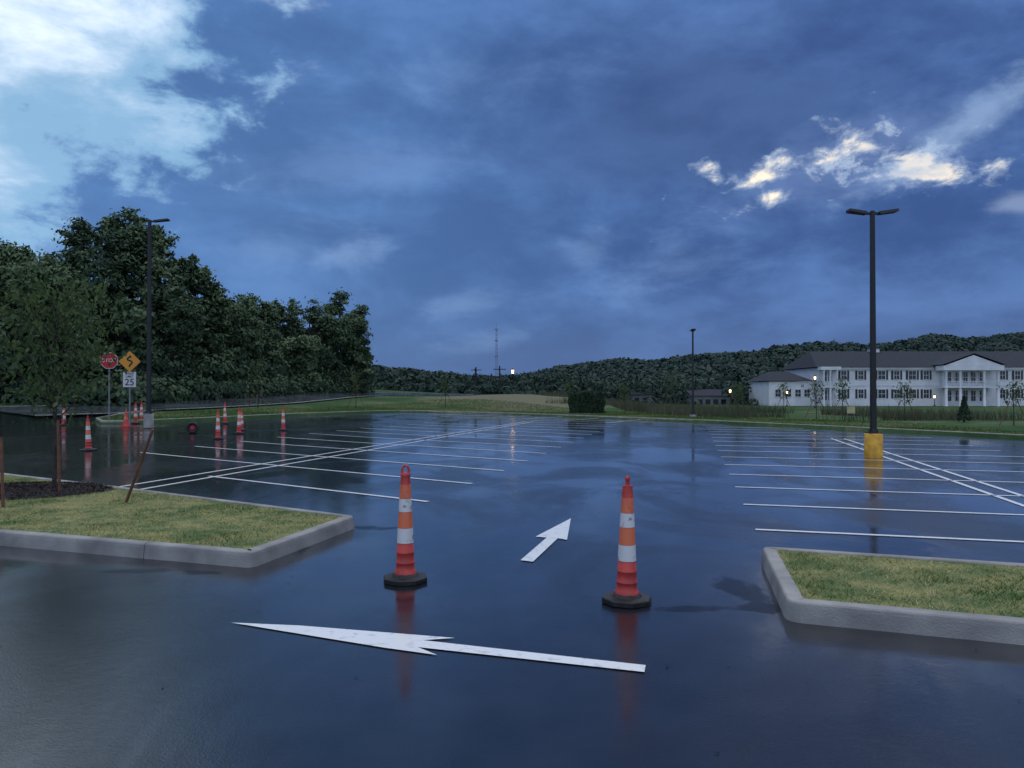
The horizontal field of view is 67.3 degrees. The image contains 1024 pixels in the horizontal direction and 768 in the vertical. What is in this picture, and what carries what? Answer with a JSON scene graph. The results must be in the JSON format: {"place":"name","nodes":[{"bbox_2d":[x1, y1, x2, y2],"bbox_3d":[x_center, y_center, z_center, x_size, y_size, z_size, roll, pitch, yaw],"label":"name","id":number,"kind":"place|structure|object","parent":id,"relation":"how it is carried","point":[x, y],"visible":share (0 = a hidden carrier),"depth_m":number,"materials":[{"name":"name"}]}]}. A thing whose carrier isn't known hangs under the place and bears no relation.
{"place":"outdoors","nodes":[
{"label":"outdoors","id":0,"kind":"place"},
{"bbox_2d":[0,474,343,548],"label":"lawn","id":1,"kind":"structure","parent":0,"point":[174,523],"depth_m":9.43,"materials":[{"name":"green plant"}]},
{"bbox_2d":[0,437,4,507],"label":"tree stake","id":2,"kind":"object","parent":1,"relation":"on","point":[2,475],"visible":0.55,"depth_m":10.47,"materials":[{"name":"brown wood"}]},
{"bbox_2d":[0,481,113,499],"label":"mulch bed","id":3,"kind":"object","parent":1,"relation":"on","point":[47,494],"visible":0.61,"depth_m":11.72,"materials":[{"name":"brown wood"}]},
{"bbox_2d":[56,420,60,492],"bbox_3d":[-6.889,1.124,11.694,0.071,1.151,0.042,0,-1,0],"label":"tree stake","id":4,"kind":"object","parent":1,"relation":"on","point":[58,458],"visible":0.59,"depth_m":11.68,"materials":[{"name":"brown wood"}]},
{"bbox_2d":[0,253,152,486],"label":"young tree","id":5,"kind":"object","parent":1,"relation":"on","point":[54,320],"visible":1,"depth_m":11.99,"materials":[{"name":"green plant"}]},
{"bbox_2d":[125,429,153,501],"bbox_3d":[-5.239,1.171,10.803,0.595,1.099,0.042,0,-1,26],"label":"tree stake","id":6,"kind":"object","parent":1,"relation":"on","point":[139,466],"visible":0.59,"depth_m":10.78,"materials":[{"name":"brown wood"}]},
{"bbox_2d":[0,392,537,415],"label":"road","id":7,"kind":"structure","parent":0,"point":[81,409],"depth_m":51.14,"materials":[{"name":"grey asphalt"}]},
{"bbox_2d":[57,395,376,414],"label":"road edge line","id":8,"kind":"object","parent":7,"relation":"on","point":[227,406],"visible":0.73,"depth_m":51.43,"materials":[{"name":"white paint"}]},
{"bbox_2d":[0,412,1023,767],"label":"parking lot asphalt","id":9,"kind":"structure","parent":0,"point":[722,650],"depth_m":5.90,"materials":[{"name":"black asphalt"}]},
{"bbox_2d":[60,408,68,425],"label":"traffic cone","id":10,"kind":"object","parent":9,"relation":"on","point":[63,419],"visible":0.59,"depth_m":32.92,"materials":[{"name":"orange plastic"}]},
{"bbox_2d":[79,416,97,450],"bbox_3d":[-12.111,1.403,21.980,0.444,0.996,0.444,-1,0,-45],"label":"traffic cone","id":11,"kind":"object","parent":9,"relation":"on","point":[88,445],"visible":1,"depth_m":21.93,"materials":[{"name":"orange plastic"}]},
{"bbox_2d":[119,410,131,426],"bbox_3d":[-16.556,1.475,32.987,0.380,0.720,0.380,0,-1,0],"label":"traffic cone","id":12,"kind":"object","parent":9,"relation":"on","point":[125,422],"visible":1,"depth_m":32.91,"materials":[{"name":"orange plastic"}]},
{"bbox_2d":[118,351,140,423],"bbox_3d":[-17.148,0.189,34.509,1.000,3.399,0.071,0,-1,-6],"label":"winding road sign","id":13,"kind":"object","parent":9,"relation":"on","point":[130,362],"visible":0.88,"depth_m":34.49,"materials":[{"name":"metal"}]},
{"bbox_2d":[131,402,139,423],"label":"traffic cone","id":14,"kind":"object","parent":9,"relation":"on","point":[135,416],"visible":1,"depth_m":34.93,"materials":[{"name":"orange plastic"}]},
{"bbox_2d":[143,218,169,427],"bbox_3d":[-15.040,-2.572,32.528,1.000,8.833,0.400,0,-1,0],"label":"street lamp","id":15,"kind":"object","parent":9,"relation":"on","point":[148,420],"visible":1,"depth_m":32.47,"materials":[{"name":"metal"}]},
{"bbox_2d":[0,473,353,567],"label":"kerb","id":16,"kind":"structure","parent":9,"relation":"on","point":[246,558],"depth_m":8.07,"materials":[{"name":"concrete"}]},
{"bbox_2d":[178,422,198,432],"bbox_3d":[-12.582,1.699,29.944,0.730,0.460,0.200,0,-1,-17],"label":"loose wheel","id":17,"kind":"object","parent":9,"relation":"on","point":[192,427],"visible":1,"depth_m":29.91,"materials":[{"name":"black rubber"}]},
{"bbox_2d":[212,409,223,438],"bbox_3d":[-10.315,1.409,26.988,0.370,1.046,0.370,0,-1,22],"label":"traffic cone","id":18,"kind":"object","parent":9,"relation":"on","point":[217,435],"visible":1,"depth_m":26.93,"materials":[{"name":"orange plastic"}]},
{"bbox_2d":[221,402,229,423],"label":"traffic cone","id":19,"kind":"object","parent":9,"relation":"on","point":[225,418],"visible":1,"depth_m":36.43,"materials":[{"name":"orange plastic"}]},
{"bbox_2d":[234,407,243,433],"bbox_3d":[-10.643,1.417,30.001,0.370,1.046,0.370,2,-2,-31],"label":"traffic cone","id":20,"kind":"object","parent":9,"relation":"on","point":[238,431],"visible":1,"depth_m":29.94,"materials":[{"name":"orange plastic"}]},
{"bbox_2d":[236,409,245,430],"bbox_3d":[-11.241,1.489,31.990,0.370,0.896,0.370,1,-1,-30],"label":"traffic cone","id":21,"kind":"object","parent":9,"relation":"on","point":[242,427],"visible":0.62,"depth_m":31.94,"materials":[{"name":"orange plastic"}]},
{"bbox_2d":[278,406,287,430],"bbox_3d":[-9.660,1.441,32.487,0.370,1.046,0.370,0,-1,-6],"label":"traffic cone","id":22,"kind":"object","parent":9,"relation":"on","point":[283,428],"visible":1,"depth_m":32.43,"materials":[{"name":"orange plastic"}]},
{"bbox_2d":[384,464,426,585],"bbox_3d":[-0.959,1.245,6.917,0.379,1.044,0.379,0,-1,-11],"label":"traffic cone","id":23,"kind":"object","parent":9,"relation":"on","point":[404,573],"visible":1,"depth_m":6.86,"materials":[{"name":"orange plastic"}]},
{"bbox_2d":[231,622,645,671],"bbox_3d":[-0.615,1.746,5.192,3.030,0.001,0.352,0,-1,21],"label":"painted arrow","id":24,"kind":"object","parent":9,"relation":"on","point":[407,642],"visible":1,"depth_m":5.16,"materials":[{"name":"white paint"}]},
{"bbox_2d":[521,518,570,561],"bbox_3d":[0.466,1.785,8.992,0.379,0.001,2.692,0,-1,9],"label":"painted arrow","id":25,"kind":"object","parent":9,"relation":"on","point":[560,531],"visible":1,"depth_m":8.94,"materials":[{"name":"white paint"}]},
{"bbox_2d":[96,410,1023,435],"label":"kerb","id":26,"kind":"structure","parent":9,"relation":"on","point":[98,419],"depth_m":43.47,"materials":[{"name":"concrete"}]},
{"bbox_2d":[119,414,1023,541],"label":"parking stall lines","id":27,"kind":"object","parent":9,"relation":"on","point":[998,496],"visible":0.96,"depth_m":16.35,"materials":[{"name":"white paint"}]},
{"bbox_2d":[602,476,650,608],"bbox_3d":[0.932,1.252,6.229,0.379,1.016,0.379,1,-1,-29],"label":"traffic cone","id":28,"kind":"object","parent":9,"relation":"on","point":[626,593],"visible":1,"depth_m":6.17,"materials":[{"name":"orange plastic"}]},
{"bbox_2d":[846,208,898,457],"bbox_3d":[9.401,-1.276,20.040,1.260,6.560,0.450,0,-1,0],"label":"street lamp","id":29,"kind":"object","parent":9,"relation":"on","point":[873,442],"visible":0.83,"depth_m":19.98,"materials":[{"name":"black metal"}]},
{"bbox_2d":[761,547,1023,644],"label":"kerb","id":30,"kind":"structure","parent":9,"relation":"on","point":[795,605],"depth_m":5.51,"materials":[{"name":"concrete"}]},
{"bbox_2d":[0,390,1023,438],"bbox_3d":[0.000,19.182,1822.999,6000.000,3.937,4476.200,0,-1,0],"label":"ground","id":31,"kind":"structure","parent":0,"point":[799,411],"depth_m":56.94,"materials":[{"name":"green plant"}]},
{"bbox_2d":[0,305,10,333],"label":"understory tree","id":32,"kind":"object","parent":31,"relation":"on","point":[4,315],"visible":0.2,"depth_m":47.98,"materials":[{"name":"green plant"}]},
{"bbox_2d":[0,240,35,312],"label":"deciduous tree","id":33,"kind":"object","parent":31,"relation":"on","point":[3,242],"visible":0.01,"depth_m":52.43,"materials":[{"name":"green plant"}]},
{"bbox_2d":[0,313,46,398],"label":"understory tree","id":34,"kind":"object","parent":31,"relation":"on","point":[7,364],"visible":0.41,"depth_m":44.13,"materials":[{"name":"green plant"}]},
{"bbox_2d":[0,238,65,345],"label":"deciduous tree","id":35,"kind":"object","parent":31,"relation":"on","point":[15,254],"visible":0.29,"depth_m":49.16,"materials":[{"name":"green plant"}]},
{"bbox_2d":[0,251,109,401],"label":"deciduous tree","id":36,"kind":"object","parent":31,"relation":"on","point":[57,270],"visible":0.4,"depth_m":45.25,"materials":[{"name":"green plant"}]},
{"bbox_2d":[24,216,141,319],"bbox_3d":[-30.065,-5.230,52.956,7.979,12.389,7.019,-1,-1,42],"label":"deciduous tree","id":37,"kind":"object","parent":31,"relation":"on","point":[87,266],"visible":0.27,"depth_m":52.34,"materials":[{"name":"green plant"}]},
{"bbox_2d":[58,309,113,378],"bbox_3d":[-28.459,-2.111,50.480,6.048,6.506,4.676,0,-1,0],"label":"understory tree","id":38,"kind":"object","parent":31,"relation":"on","point":[106,339],"visible":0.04,"depth_m":49.69,"materials":[{"name":"green plant"}]},
{"bbox_2d":[51,206,159,341],"bbox_3d":[-29.797,-6.126,56.372,9.260,14.120,6.765,0,-1,0],"label":"deciduous tree","id":39,"kind":"object","parent":31,"relation":"on","point":[122,218],"visible":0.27,"depth_m":56.00,"materials":[{"name":"green plant"}]},
{"bbox_2d":[100,352,117,419],"bbox_3d":[-18.334,0.201,35.010,0.739,3.301,0.069,0,-1,-11],"label":"stop sign","id":40,"kind":"object","parent":31,"relation":"on","point":[107,361],"visible":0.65,"depth_m":35.00,"materials":[{"name":"metal"}]},
{"bbox_2d":[69,293,170,380],"bbox_3d":[-25.769,-2.245,50.133,6.295,7.190,5.970,0,-1,27],"label":"understory tree","id":41,"kind":"object","parent":31,"relation":"on","point":[129,338],"visible":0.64,"depth_m":49.75,"materials":[{"name":"green plant"}]},
{"bbox_2d":[139,401,142,419],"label":"traffic cone","id":42,"kind":"object","parent":31,"relation":"on","point":[141,411],"visible":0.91,"depth_m":35.94,"materials":[{"name":"orange plastic"}]},
{"bbox_2d":[109,216,186,349],"bbox_3d":[-28.242,-5.801,58.584,7.131,13.644,5.748,-1,-1,42],"label":"deciduous tree","id":43,"kind":"object","parent":31,"relation":"on","point":[161,244],"visible":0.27,"depth_m":56.97,"materials":[{"name":"green plant"}]},
{"bbox_2d":[140,300,187,370],"bbox_3d":[-25.938,-2.632,56.620,4.867,7.659,6.021,0,-1,-40],"label":"understory tree","id":44,"kind":"object","parent":31,"relation":"on","point":[161,325],"visible":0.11,"depth_m":55.01,"materials":[{"name":"green plant"}]},
{"bbox_2d":[133,248,211,379],"bbox_3d":[-24.672,-4.162,54.900,6.083,11.006,5.724,0,-1,0],"label":"deciduous tree","id":45,"kind":"object","parent":31,"relation":"on","point":[170,298],"visible":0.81,"depth_m":54.19,"materials":[{"name":"green plant"}]},
{"bbox_2d":[0,342,374,405],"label":"hedgerow shrubs","id":46,"kind":"object","parent":31,"relation":"on","point":[172,387],"visible":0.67,"depth_m":54.61,"materials":[{"name":"green plant"}]},
{"bbox_2d":[169,336,205,380],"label":"understory tree","id":47,"kind":"object","parent":31,"relation":"on","point":[199,372],"visible":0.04,"depth_m":57.80,"materials":[{"name":"green plant"}]},
{"bbox_2d":[177,264,240,360],"bbox_3d":[-25.380,-4.325,62.310,5.804,10.861,5.385,0,-1,20],"label":"deciduous tree","id":48,"kind":"object","parent":31,"relation":"on","point":[214,302],"visible":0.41,"depth_m":62.26,"materials":[{"name":"green plant"}]},
{"bbox_2d":[187,327,247,381],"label":"understory tree","id":49,"kind":"object","parent":31,"relation":"on","point":[232,356],"visible":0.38,"depth_m":61.82,"materials":[{"name":"green plant"}]},
{"bbox_2d":[192,293,259,364],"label":"deciduous tree","id":50,"kind":"object","parent":31,"relation":"on","point":[241,337],"visible":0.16,"depth_m":65.38,"materials":[{"name":"green plant"}]},
{"bbox_2d":[221,329,275,378],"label":"understory tree","id":51,"kind":"object","parent":31,"relation":"on","point":[253,349],"visible":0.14,"depth_m":67.33,"materials":[{"name":"green plant"}]},
{"bbox_2d":[249,357,265,407],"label":"young tree","id":52,"kind":"object","parent":31,"relation":"on","point":[257,370],"visible":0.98,"depth_m":49.99,"materials":[{"name":"green plant"}]},
{"bbox_2d":[229,293,292,376],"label":"deciduous tree","id":53,"kind":"object","parent":31,"relation":"on","point":[265,312],"visible":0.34,"depth_m":73.13,"materials":[{"name":"green plant"}]},
{"bbox_2d":[240,336,295,377],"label":"understory tree","id":54,"kind":"object","parent":31,"relation":"on","point":[282,347],"visible":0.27,"depth_m":73.53,"materials":[{"name":"green plant"}]},
{"bbox_2d":[259,298,301,360],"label":"deciduous tree","id":55,"kind":"object","parent":31,"relation":"on","point":[277,334],"visible":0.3,"depth_m":80.15,"materials":[{"name":"green plant"}]},
{"bbox_2d":[286,334,324,379],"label":"understory tree","id":56,"kind":"object","parent":31,"relation":"on","point":[310,351],"visible":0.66,"depth_m":77.01,"materials":[{"name":"green plant"}]},
{"bbox_2d":[283,295,346,374],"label":"deciduous tree","id":57,"kind":"object","parent":31,"relation":"on","point":[326,325],"visible":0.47,"depth_m":83.91,"materials":[{"name":"green plant"}]},
{"bbox_2d":[316,333,348,387],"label":"understory tree","id":58,"kind":"object","parent":31,"relation":"on","point":[338,342],"visible":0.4,"depth_m":85.74,"materials":[{"name":"green plant"}]},
{"bbox_2d":[319,287,372,381],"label":"deciduous tree","id":59,"kind":"object","parent":31,"relation":"on","point":[357,342],"visible":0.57,"depth_m":92.34,"materials":[{"name":"green plant"}]},
{"bbox_2d":[350,374,362,407],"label":"young tree","id":60,"kind":"object","parent":31,"relation":"on","point":[356,388],"visible":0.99,"depth_m":57.98,"materials":[{"name":"green plant"}]},
{"bbox_2d":[341,310,377,374],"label":"deciduous tree","id":61,"kind":"object","parent":31,"relation":"on","point":[369,357],"visible":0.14,"depth_m":95.79,"materials":[{"name":"green plant"}]},
{"bbox_2d":[342,351,378,391],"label":"understory tree","id":62,"kind":"object","parent":31,"relation":"on","point":[366,373],"visible":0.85,"depth_m":91.14,"materials":[{"name":"green plant"}]},
{"bbox_2d":[440,378,450,406],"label":"young tree","id":63,"kind":"object","parent":31,"relation":"on","point":[445,383],"visible":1,"depth_m":65.97,"materials":[{"name":"green plant"}]},
{"bbox_2d":[495,329,497,375],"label":"radio mast","id":64,"kind":"object","parent":31,"relation":"on","point":[497,356],"visible":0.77,"depth_m":260.04,"materials":[{"name":"metal"}]},
{"bbox_2d":[493,366,505,393],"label":"utility pole","id":65,"kind":"object","parent":31,"relation":"on","point":[499,369],"visible":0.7,"depth_m":134.91,"materials":[{"name":"brown wood"}]},
{"bbox_2d":[511,368,513,393],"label":"lantern post","id":66,"kind":"object","parent":31,"relation":"on","point":[512,369],"visible":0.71,"depth_m":94.95,"materials":[{"name":"brown metal"}]},
{"bbox_2d":[370,364,758,404],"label":"distant treeline","id":67,"kind":"object","parent":31,"relation":"on","point":[402,379],"visible":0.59,"depth_m":155.50,"materials":[{"name":"green plant"}]},
{"bbox_2d":[567,390,605,413],"bbox_3d":[5.432,1.358,55.992,2.788,1.959,1.698,0,-1,0],"label":"evergreen hedge","id":68,"kind":"object","parent":31,"relation":"on","point":[579,402],"visible":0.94,"depth_m":55.30,"materials":[{"name":"green plant"}]},
{"bbox_2d":[616,381,634,403],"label":"young tree","id":69,"kind":"object","parent":31,"relation":"on","point":[622,394],"visible":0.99,"depth_m":51.99,"materials":[{"name":"green plant"}]},
{"bbox_2d":[609,394,652,402],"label":"walls","id":70,"kind":"structure","parent":31,"relation":"on","point":[634,396],"depth_m":164.98,"materials":[{"name":"grey"}]},
{"bbox_2d":[616,389,651,393],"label":"roof","id":71,"kind":"structure","parent":70,"relation":"on","point":[637,392],"depth_m":166.19,"materials":[{"name":"grey"}]},
{"bbox_2d":[660,369,685,403],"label":"young tree","id":72,"kind":"object","parent":31,"relation":"on","point":[670,383],"visible":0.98,"depth_m":74.99,"materials":[{"name":"green plant"}]},
{"bbox_2d":[690,329,695,416],"bbox_3d":[11.405,-0.571,48.508,0.400,5.790,0.600,0,-1,4],"label":"street lamp","id":73,"kind":"object","parent":31,"relation":"on","point":[692,414],"visible":0.75,"depth_m":48.45,"materials":[{"name":"metal"}]},
{"bbox_2d":[682,396,729,404],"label":"walls","id":74,"kind":"structure","parent":31,"relation":"on","point":[719,398],"depth_m":154.98,"materials":[{"name":"grey"}]},
{"bbox_2d":[683,389,731,395],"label":"roof","id":75,"kind":"structure","parent":74,"relation":"on","point":[708,392],"depth_m":157.01,"materials":[{"name":"grey"}]},
{"bbox_2d":[698,399,725,404],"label":"windows","id":76,"kind":"structure","parent":74,"relation":"attached to","point":[715,401],"depth_m":154.92,"materials":[{"name":"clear glass"}]},
{"bbox_2d":[731,383,748,401],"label":"young tree","id":77,"kind":"object","parent":31,"relation":"on","point":[738,390],"visible":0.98,"depth_m":49.95,"materials":[{"name":"green plant"}]},
{"bbox_2d":[775,382,790,407],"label":"young tree","id":78,"kind":"object","parent":31,"relation":"on","point":[784,392],"visible":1,"depth_m":59.98,"materials":[{"name":"green plant"}]},
{"bbox_2d":[807,378,825,418],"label":"young tree","id":79,"kind":"object","parent":31,"relation":"on","point":[814,389],"visible":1,"depth_m":43.97,"materials":[{"name":"green plant"}]},
{"bbox_2d":[833,377,852,412],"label":"young tree","id":80,"kind":"object","parent":31,"relation":"on","point":[842,398],"visible":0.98,"depth_m":45.97,"materials":[{"name":"green plant"}]},
{"bbox_2d":[847,406,854,412],"bbox_3d":[18.504,1.618,42.001,0.440,0.780,0.030,0,-1,0],"label":"yard sign","id":81,"kind":"object","parent":31,"relation":"on","point":[850,409],"visible":0.93,"depth_m":41.99,"materials":[{"name":"metal"}]},
{"bbox_2d":[749,368,1023,405],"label":"walls","id":82,"kind":"structure","parent":31,"relation":"on","point":[764,394],"depth_m":140.01,"materials":[{"name":"white paint"}]},
{"bbox_2d":[746,351,1023,381],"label":"roof","id":83,"kind":"structure","parent":82,"relation":"on","point":[812,359],"depth_m":144.46,"materials":[{"name":"grey"}]},
{"bbox_2d":[775,370,1020,401],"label":"window frames","id":84,"kind":"structure","parent":82,"relation":"attached to","point":[957,377],"depth_m":139.91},
{"bbox_2d":[775,371,1019,400],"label":"window glass","id":85,"kind":"object","parent":84,"relation":"in","point":[881,375],"visible":0.78,"depth_m":139.94,"materials":[{"name":"black glass"}]},
{"bbox_2d":[838,371,1022,397],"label":"shutters","id":86,"kind":"object","parent":84,"relation":"attached to","point":[856,394],"visible":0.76,"depth_m":139.97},
{"bbox_2d":[891,379,914,420],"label":"young tree","id":87,"kind":"object","parent":31,"relation":"on","point":[905,390],"visible":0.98,"depth_m":41.97,"materials":[{"name":"green plant"}]},
{"bbox_2d":[817,349,1023,405],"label":"trim and columns","id":88,"kind":"structure","parent":31,"relation":"on","point":[973,360],"depth_m":137.13,"materials":[{"name":"white paint"}]},
{"bbox_2d":[955,395,972,421],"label":"young conifer","id":89,"kind":"object","parent":31,"relation":"on","point":[964,412],"visible":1,"depth_m":39.87,"materials":[{"name":"green plant"}]},
{"bbox_2d":[997,380,1023,425],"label":"young tree","id":90,"kind":"object","parent":31,"relation":"on","point":[1015,390],"visible":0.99,"depth_m":35.98,"materials":[{"name":"green plant"}]},
{"bbox_2d":[0,0,1023,375],"label":"sky","id":91,"kind":"structure","parent":0,"point":[576,181],"materials":[{"name":"blue"}]},
{"bbox_2d":[538,391,1023,420],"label":"tall grass","id":92,"kind":"structure","parent":0,"point":[738,411],"depth_m":49.84,"materials":[{"name":"green plant"}]},
{"bbox_2d":[583,344,1023,380],"bbox_3d":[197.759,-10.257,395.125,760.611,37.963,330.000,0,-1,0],"label":"wooded hill","id":93,"kind":"structure","parent":0,"point":[790,360],"depth_m":385.70,"materials":[{"name":"green plant"}]},
{"bbox_2d":[373,331,1023,392],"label":"hill forest","id":94,"kind":"object","parent":93,"relation":"on","point":[746,365],"visible":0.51,"depth_m":379.91,"materials":[{"name":"green plant"}]},
{"bbox_2d":[776,549,1023,617],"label":"lawn","id":95,"kind":"structure","parent":0,"point":[882,586],"depth_m":6.28,"materials":[{"name":"green plant"}]}
]}

